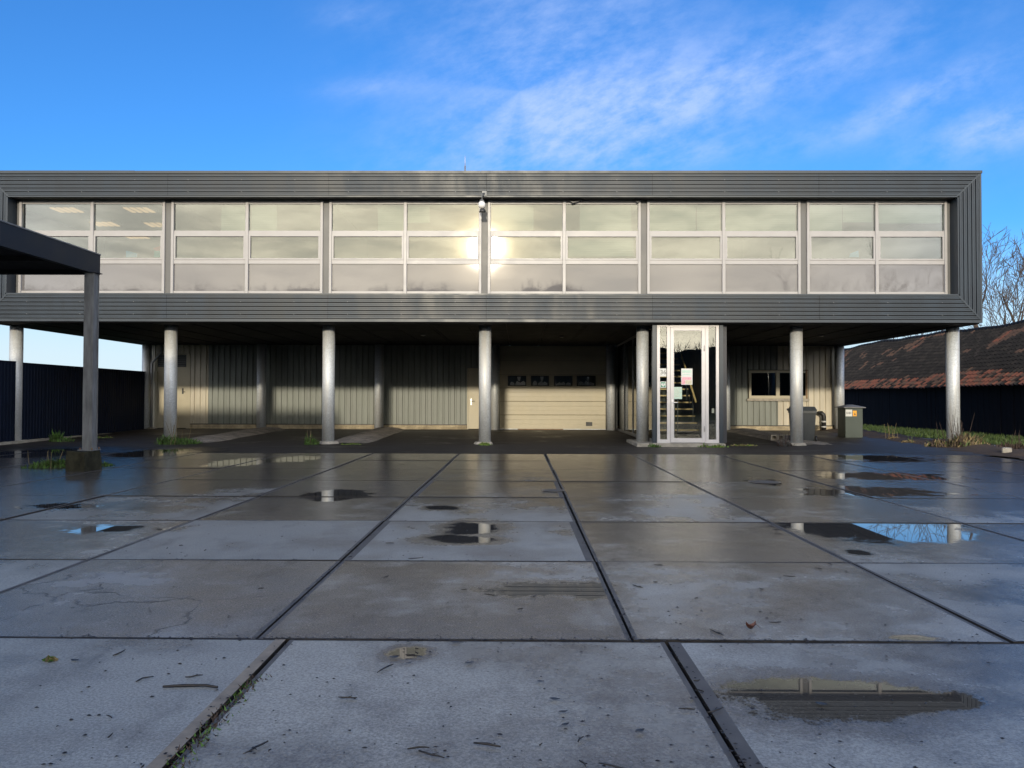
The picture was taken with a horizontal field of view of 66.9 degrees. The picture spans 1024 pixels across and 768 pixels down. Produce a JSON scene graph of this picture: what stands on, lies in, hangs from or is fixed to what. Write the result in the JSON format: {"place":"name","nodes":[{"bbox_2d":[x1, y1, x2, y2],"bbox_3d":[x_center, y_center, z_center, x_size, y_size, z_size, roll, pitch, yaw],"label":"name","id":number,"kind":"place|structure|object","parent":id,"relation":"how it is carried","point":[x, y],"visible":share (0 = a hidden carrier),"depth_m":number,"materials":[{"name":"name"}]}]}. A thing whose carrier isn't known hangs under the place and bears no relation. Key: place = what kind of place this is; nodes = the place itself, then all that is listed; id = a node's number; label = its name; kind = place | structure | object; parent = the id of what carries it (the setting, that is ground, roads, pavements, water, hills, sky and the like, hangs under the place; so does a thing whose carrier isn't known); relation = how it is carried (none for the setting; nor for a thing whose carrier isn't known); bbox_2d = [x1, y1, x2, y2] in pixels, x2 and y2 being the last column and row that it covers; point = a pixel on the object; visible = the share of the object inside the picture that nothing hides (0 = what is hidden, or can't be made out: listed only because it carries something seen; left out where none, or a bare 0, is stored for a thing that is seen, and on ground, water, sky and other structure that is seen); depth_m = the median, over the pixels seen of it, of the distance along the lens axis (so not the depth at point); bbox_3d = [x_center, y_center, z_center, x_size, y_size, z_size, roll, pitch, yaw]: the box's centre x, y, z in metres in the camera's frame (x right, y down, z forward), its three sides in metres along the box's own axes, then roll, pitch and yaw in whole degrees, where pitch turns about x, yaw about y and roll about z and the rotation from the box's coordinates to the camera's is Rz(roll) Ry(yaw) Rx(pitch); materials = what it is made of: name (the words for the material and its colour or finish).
{"place":"outdoors","nodes":[
{"label":"outdoors","id":0,"kind":"place"},
{"bbox_2d":[0,428,991,455],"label":"asphalt apron","id":1,"kind":"object","parent":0,"point":[449,441],"visible":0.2,"depth_m":21.36,"materials":[{"name":"grey asphalt"}]},
{"bbox_2d":[0,433,108,444],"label":"kerb","id":2,"kind":"structure","parent":1,"relation":"on","point":[21,441],"depth_m":22.13,"materials":[{"name":"concrete"}]},
{"bbox_2d":[48,430,74,441],"bbox_3d":[-13.094,1.475,22.450,0.778,0.421,0.500,0,-1,1],"label":"weed clump","id":3,"kind":"object","parent":1,"relation":"on","point":[57,437],"visible":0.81,"depth_m":22.39,"materials":[{"name":"green plant"}]},
{"bbox_2d":[22,362,145,439],"bbox_3d":[-13.960,0.596,25.697,0.112,2.280,7.250,0,-1,1],"label":"corrugated fence","id":4,"kind":"object","parent":1,"relation":"on","point":[52,397],"visible":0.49,"depth_m":24.55,"materials":[{"name":"metal"}]},
{"bbox_2d":[154,420,201,444],"bbox_3d":[-9.260,1.299,21.584,1.207,0.760,1.131,-1,-1,34],"label":"weed clump","id":5,"kind":"object","parent":1,"relation":"on","point":[174,440],"visible":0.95,"depth_m":21.43,"materials":[{"name":"green plant"}]},
{"bbox_2d":[190,427,284,442],"bbox_3d":[-9.166,1.644,25.558,1.397,0.209,7.000,0,-1,1],"label":"paver strip","id":6,"kind":"object","parent":1,"relation":"on","point":[230,435],"visible":0.89,"depth_m":24.88,"materials":[{"name":"grey concrete"}]},
{"bbox_2d":[304,432,319,444],"bbox_3d":[-5.589,1.473,21.503,0.534,0.428,0.373,-1,-1,34],"label":"weed clump","id":7,"kind":"object","parent":1,"relation":"on","point":[310,441],"visible":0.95,"depth_m":21.44,"materials":[{"name":"green plant"}]},
{"bbox_2d":[334,427,403,442],"bbox_3d":[-4.675,1.644,25.517,1.390,0.212,7.000,0,-1,1],"label":"paver strip","id":8,"kind":"object","parent":1,"relation":"on","point":[373,435],"visible":0.92,"depth_m":24.51,"materials":[{"name":"grey concrete"}]},
{"bbox_2d":[478,442,491,445],"bbox_3d":[-0.747,1.645,21.410,0.382,0.105,0.488,0,-1,1],"label":"moss patch","id":9,"kind":"object","parent":1,"relation":"on","point":[483,443],"visible":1,"depth_m":21.41,"materials":[{"name":"green plant"}]},
{"bbox_2d":[0,170,982,446],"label":"office building","id":10,"kind":"structure","parent":1,"relation":"on","point":[302,300],"depth_m":21.50,"materials":[{"name":"metal"}]},
{"bbox_2d":[18,200,165,292],"bbox_3d":[-11.641,-3.789,21.529,4.065,2.610,0.150,0,-1,1],"label":"window","id":11,"kind":"structure","parent":10,"relation":"in","point":[119,275],"depth_m":21.49,"materials":[{"name":"white glass"}]},
{"bbox_2d":[126,250,136,256],"bbox_3d":[-10.647,-3.643,21.697,0.302,0.190,0.050,0,-1,1],"label":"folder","id":12,"kind":"object","parent":10,"relation":"on","point":[130,254],"visible":1,"depth_m":21.67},
{"bbox_2d":[147,344,162,428],"bbox_3d":[-13.570,0.099,29.438,0.258,3.240,0.520,-1,-1,32],"label":"downpipe","id":13,"kind":"object","parent":10,"relation":"attached to","point":[151,386],"visible":0.94,"depth_m":29.31,"materials":[{"name":"metal"}]},
{"bbox_2d":[154,371,157,381],"bbox_3d":[-13.677,-0.285,29.777,0.120,0.400,0.080,0,-1,1],"label":"junction box","id":14,"kind":"object","parent":10,"relation":"attached to","point":[155,376],"visible":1,"depth_m":29.74,"materials":[{"name":"beige paint"}]},
{"bbox_2d":[154,251,159,256],"bbox_3d":[-9.918,-3.632,21.691,0.162,0.170,0.050,0,-1,1],"label":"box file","id":15,"kind":"object","parent":10,"relation":"on","point":[156,253],"visible":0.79,"depth_m":21.67,"materials":[{"name":"white"}]},
{"bbox_2d":[155,354,190,427],"bbox_3d":[-13.033,0.270,29.817,1.326,2.876,0.127,0,-1,1],"label":"plant room door","id":16,"kind":"structure","parent":10,"relation":"in","point":[183,373],"depth_m":29.81,"materials":[{"name":"beige paint"}]},
{"bbox_2d":[170,200,323,292],"bbox_3d":[-7.331,-3.778,21.540,4.215,2.610,0.251,0,-1,1],"label":"window","id":17,"kind":"structure","parent":10,"relation":"in","point":[246,274],"depth_m":21.46,"materials":[{"name":"white glass"}]},
{"bbox_2d":[329,200,481,292],"bbox_3d":[-2.946,-3.767,21.500,4.215,2.610,0.251,0,-1,1],"label":"window","id":18,"kind":"structure","parent":10,"relation":"in","point":[405,274],"depth_m":21.42,"materials":[{"name":"white glass"}]},
{"bbox_2d":[467,368,478,428],"bbox_3d":[-1.173,0.564,29.701,1.090,2.345,0.132,0,-1,1],"label":"personnel door","id":19,"kind":"structure","parent":10,"relation":"in","point":[472,373],"depth_m":29.71,"materials":[{"name":"beige paint"}]},
{"bbox_2d":[478,191,486,212],"bbox_3d":[-0.797,-4.921,20.903,0.195,0.630,0.328,0,-1,12],"label":"dome camera","id":20,"kind":"object","parent":10,"relation":"attached to","point":[481,204],"visible":1,"depth_m":20.80,"materials":[{"name":"white plastic"}]},
{"bbox_2d":[500,346,605,429],"bbox_3d":[1.566,0.139,29.736,4.256,3.210,0.108,0,-1,1],"label":"garage door","id":21,"kind":"structure","parent":10,"relation":"in","point":[542,387],"depth_m":29.71,"materials":[{"name":"beige paint"}]},
{"bbox_2d":[488,200,640,293],"bbox_3d":[1.439,-3.757,21.453,4.215,2.610,0.238,0,-1,1],"label":"window","id":22,"kind":"structure","parent":10,"relation":"in","point":[605,226],"depth_m":21.39,"materials":[{"name":"white glass"}]},
{"bbox_2d":[660,368,665,375],"bbox_3d":[4.133,-0.316,21.189,0.174,0.222,0.006,0,-1,1],"label":"house number","id":23,"kind":"object","parent":10,"relation":"attached to","point":[662,371],"visible":1,"depth_m":21.19,"materials":[{"name":"white paper"}]},
{"bbox_2d":[660,382,665,387],"bbox_3d":[4.132,0.017,21.181,0.163,0.169,0.009,0,-1,1],"label":"defibrillator sign","id":24,"kind":"object","parent":10,"relation":"attached to","point":[662,384],"visible":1,"depth_m":21.18,"materials":[{"name":"white paper"}]},
{"bbox_2d":[674,387,681,398],"bbox_3d":[4.528,0.244,21.148,0.221,0.326,0.006,0,-1,1],"label":"notice","id":25,"kind":"object","parent":10,"relation":"attached to","point":[677,392],"visible":1,"depth_m":21.15,"materials":[{"name":"white paper"}]},
{"bbox_2d":[681,369,691,384],"bbox_3d":[4.773,-0.201,21.160,0.304,0.441,0.006,0,-1,1],"label":"poster","id":26,"kind":"object","parent":10,"relation":"attached to","point":[686,376],"visible":1,"depth_m":21.16,"materials":[{"name":"white paper"}]},
{"bbox_2d":[670,327,704,442],"bbox_3d":[4.797,0.022,21.137,0.951,3.145,0.148,0,-1,1],"label":"entrance door","id":27,"kind":"structure","parent":10,"relation":"in","point":[673,440],"depth_m":21.14,"materials":[{"name":"white metal"}]},
{"bbox_2d":[647,200,800,293],"bbox_3d":[5.824,-3.746,21.420,4.215,2.610,0.252,0,-1,1],"label":"window","id":28,"kind":"structure","parent":10,"relation":"in","point":[723,275],"depth_m":21.34,"materials":[{"name":"white glass"}]},
{"bbox_2d":[747,370,808,400],"bbox_3d":[10.147,0.068,29.623,2.357,1.168,0.180,0,-1,1],"label":"window","id":29,"kind":"structure","parent":10,"relation":"in","point":[763,385],"depth_m":29.64,"materials":[{"name":"glass"}]},
{"bbox_2d":[816,411,825,429],"bbox_3d":[11.732,1.425,29.431,0.244,0.800,0.393,1,-1,-27],"label":"bent pipe","id":30,"kind":"object","parent":10,"relation":"attached to","point":[823,419],"visible":0.93,"depth_m":29.30,"materials":[{"name":"grey metal"}]},
{"bbox_2d":[849,251,858,256],"bbox_3d":[9.492,-3.612,21.513,0.255,0.188,0.050,0,-1,1],"label":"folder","id":31,"kind":"object","parent":10,"relation":"on","point":[854,254],"visible":1,"depth_m":21.49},
{"bbox_2d":[806,200,947,293],"bbox_3d":[10.018,-3.736,21.380,3.835,2.610,0.249,0,-1,1],"label":"window","id":32,"kind":"structure","parent":10,"relation":"in","point":[876,275],"depth_m":21.30,"materials":[{"name":"white glass"}]},
{"bbox_2d":[648,443,660,446],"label":"weed clump","id":33,"kind":"object","parent":1,"relation":"on","point":[653,445],"visible":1,"depth_m":20.72,"materials":[{"name":"green plant"}]},
{"bbox_2d":[698,443,728,447],"bbox_3d":[5.398,1.631,20.731,0.843,0.140,0.335,0,-1,1],"label":"weed clump","id":34,"kind":"object","parent":1,"relation":"on","point":[717,446],"visible":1,"depth_m":20.70,"materials":[{"name":"green plant"}]},
{"bbox_2d":[730,444,756,445],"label":"weed clump","id":35,"kind":"object","parent":1,"relation":"on","point":[742,445],"visible":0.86,"depth_m":21.39,"materials":[{"name":"green plant"}]},
{"bbox_2d":[727,428,831,444],"bbox_3d":[8.544,1.685,25.395,1.386,0.215,7.000,0,-1,1],"label":"paver strip","id":36,"kind":"object","parent":1,"relation":"on","point":[756,433],"visible":0.62,"depth_m":25.75,"materials":[{"name":"grey concrete"}]},
{"bbox_2d":[768,434,776,440],"bbox_3d":[7.883,1.617,23.452,0.190,0.170,0.300,0,-1,1],"label":"hollow block","id":37,"kind":"object","parent":36,"relation":"on","point":[772,437],"depth_m":23.38,"materials":[{"name":"concrete"}]},
{"bbox_2d":[775,434,783,439],"bbox_3d":[8.096,1.617,23.450,0.190,0.170,0.300,0,-1,1],"label":"hollow block","id":38,"kind":"object","parent":36,"relation":"on","point":[780,437],"depth_m":23.38,"materials":[{"name":"concrete"}]},
{"bbox_2d":[776,433,792,446],"bbox_3d":[7.474,1.518,21.305,0.519,0.398,0.295,1,-1,-18],"label":"dead brush","id":39,"kind":"object","parent":1,"relation":"on","point":[785,443],"visible":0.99,"depth_m":21.26,"materials":[{"name":"brown plant"}]},
{"bbox_2d":[787,407,816,440],"bbox_3d":[8.586,1.195,22.986,0.810,1.050,0.818,0,-1,17],"label":"wheelie bin","id":40,"kind":"object","parent":1,"relation":"on","point":[809,416],"visible":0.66,"depth_m":22.61,"materials":[{"name":"plastic"}]},
{"bbox_2d":[834,405,865,437],"bbox_3d":[11.116,1.248,25.490,0.710,1.140,0.760,0,-1,1],"label":"utility cabinet","id":41,"kind":"object","parent":1,"relation":"on","point":[850,421],"visible":0.96,"depth_m":25.18,"materials":[{"name":"paint"}]},
{"bbox_2d":[0,452,1023,767],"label":"paved yard","id":42,"kind":"structure","parent":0,"point":[880,524],"depth_m":4.68,"materials":[{"name":"concrete"}]},
{"bbox_2d":[0,360,15,441],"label":"corrugated fence","id":43,"kind":"object","parent":42,"relation":"on","point":[7,395],"visible":1,"depth_m":21.31,"materials":[{"name":"metal"}]},
{"bbox_2d":[20,450,65,468],"bbox_3d":[-8.424,1.379,14.322,1.073,0.324,0.719,0,-1,1],"label":"grass tuft","id":44,"kind":"object","parent":42,"relation":"on","point":[59,463],"visible":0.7,"depth_m":14.17,"materials":[{"name":"green plant"}]},
{"bbox_2d":[42,655,57,661],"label":"moss tuft","id":45,"kind":"object","parent":42,"relation":"on","point":[48,658],"visible":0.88,"depth_m":3.75,"materials":[{"name":"green plant"}]},
{"bbox_2d":[0,219,101,471],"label":"canopy","id":46,"kind":"object","parent":42,"relation":"on","point":[24,251],"visible":0.98,"depth_m":13.75,"materials":[{"name":"metal"}]},
{"bbox_2d":[102,461,114,465],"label":"grass tuft","id":47,"kind":"object","parent":42,"relation":"on","point":[106,464],"visible":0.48,"depth_m":14.57,"materials":[{"name":"green plant"}]},
{"bbox_2d":[163,684,217,687],"bbox_3d":[-1.414,1.330,3.416,0.246,0.012,0.031,0,-1,1],"label":"long twig","id":48,"kind":"object","parent":42,"relation":"on","point":[190,685],"visible":1,"depth_m":3.42,"materials":[{"name":"wood"}]},
{"bbox_2d":[165,673,271,767],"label":"joint moss","id":49,"kind":"object","parent":42,"relation":"on","point":[246,685],"visible":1,"depth_m":3.03,"materials":[{"name":"green plant"}]},
{"bbox_2d":[243,740,268,753],"bbox_3d":[-0.926,1.321,2.817,0.027,0.007,0.119,0,-1,23],"label":"twig","id":50,"kind":"object","parent":42,"relation":"on","point":[255,747],"visible":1,"depth_m":2.82,"materials":[{"name":"wood"}]},
{"bbox_2d":[407,746,429,749],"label":"twig","id":51,"kind":"object","parent":42,"relation":"on","point":[418,747],"visible":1,"depth_m":2.82,"materials":[{"name":"wood"}]},
{"bbox_2d":[418,750,444,757],"bbox_3d":[-0.286,1.322,2.775,0.111,0.007,0.026,0,-1,24],"label":"twig","id":52,"kind":"object","parent":42,"relation":"on","point":[432,754],"visible":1,"depth_m":2.77,"materials":[{"name":"brown wood"}]},
{"bbox_2d":[474,742,500,746],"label":"bent twig","id":53,"kind":"object","parent":42,"relation":"on","point":[487,743],"visible":1,"depth_m":2.85,"materials":[{"name":"wood"}]},
{"bbox_2d":[34,503,1004,767],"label":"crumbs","id":54,"kind":"object","parent":42,"relation":"on","point":[498,651],"visible":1,"depth_m":4.07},
{"bbox_2d":[542,489,564,492],"bbox_3d":[0.575,1.493,10.805,0.340,0.028,0.340,0,-1,1],"label":"drain cover","id":55,"kind":"object","parent":42,"relation":"on","point":[553,490],"visible":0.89,"depth_m":10.79,"materials":[{"name":"metal"}]},
{"bbox_2d":[598,762,623,767],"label":"twig","id":56,"kind":"object","parent":42,"relation":"on","point":[615,766],"visible":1,"depth_m":2.69,"materials":[{"name":"brown wood"}]},
{"bbox_2d":[707,707,723,712],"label":"twig","id":57,"kind":"object","parent":42,"relation":"on","point":[715,709],"visible":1,"depth_m":3.17,"materials":[{"name":"wood"}]},
{"bbox_2d":[746,621,757,628],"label":"fallen leaf","id":58,"kind":"object","parent":42,"relation":"on","point":[751,626],"visible":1,"depth_m":4.29,"materials":[{"name":"brown plant"}]},
{"bbox_2d":[748,480,780,483],"bbox_3d":[3.907,1.525,11.995,0.500,0.028,0.500,0,-1,1],"label":"drain cover","id":59,"kind":"object","parent":42,"relation":"on","point":[765,482],"visible":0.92,"depth_m":11.96,"materials":[{"name":"metal"}]},
{"bbox_2d":[0,0,1023,370],"label":"sky","id":60,"kind":"structure","parent":0,"point":[137,85],"materials":[{"name":"blue"}]},
{"bbox_2d":[818,428,1023,458],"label":"soil strip","id":61,"kind":"object","parent":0,"point":[985,449],"visible":0.66,"depth_m":20.46,"materials":[{"name":"soil"},{"name":"grass"}]},
{"bbox_2d":[884,423,898,438],"bbox_3d":[12.009,1.508,24.446,0.331,0.564,0.545,1,-1,-28],"label":"dead brush","id":62,"kind":"object","parent":61,"relation":"on","point":[892,433],"visible":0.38,"depth_m":24.45,"materials":[{"name":"brown plant"}]},
{"bbox_2d":[924,410,993,446],"bbox_3d":[12.285,1.201,21.252,1.925,1.056,1.146,0,-1,1],"label":"dead brush","id":63,"kind":"object","parent":61,"relation":"on","point":[965,440],"visible":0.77,"depth_m":21.18,"materials":[{"name":"brown plant"}]},
{"bbox_2d":[1002,447,1011,452],"bbox_3d":[11.664,1.560,18.268,0.200,0.120,0.300,-1,-1,33],"label":"stone","id":64,"kind":"object","parent":61,"relation":"on","point":[1006,449],"visible":0.91,"depth_m":18.16,"materials":[{"name":"stone"}]},
{"bbox_2d":[993,430,1023,448],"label":"dead brush","id":65,"kind":"object","parent":61,"relation":"on","point":[1014,445],"visible":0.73,"depth_m":20.51,"materials":[{"name":"brown plant"}]},
{"bbox_2d":[863,424,1023,445],"bbox_3d":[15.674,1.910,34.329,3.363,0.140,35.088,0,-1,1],"label":"verge grass","id":66,"kind":"structure","parent":0,"point":[932,433],"depth_m":27.90,"materials":[{"name":"green plant"}]},
{"bbox_2d":[925,438,1018,458],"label":"path","id":67,"kind":"structure","parent":0,"point":[992,456],"depth_m":18.45,"materials":[{"name":"concrete"}]},
{"label":"ground","id":68,"kind":"structure","parent":0,"visible":0},
{"bbox_2d":[844,319,1023,436],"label":"barn","id":69,"kind":"structure","parent":68,"relation":"on","point":[899,383],"depth_m":32.74,"materials":[{"name":"black wood"}]},
{"bbox_2d":[960,228,1023,329],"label":"bare tree","id":70,"kind":"object","parent":68,"relation":"on","point":[1021,271],"visible":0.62,"depth_m":52.93,"materials":[{"name":"brown plant"}]},
{"bbox_2d":[973,223,1023,327],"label":"bare tree","id":71,"kind":"object","parent":68,"relation":"on","point":[992,254],"visible":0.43,"depth_m":54.68,"materials":[{"name":"brown plant"}]}
]}

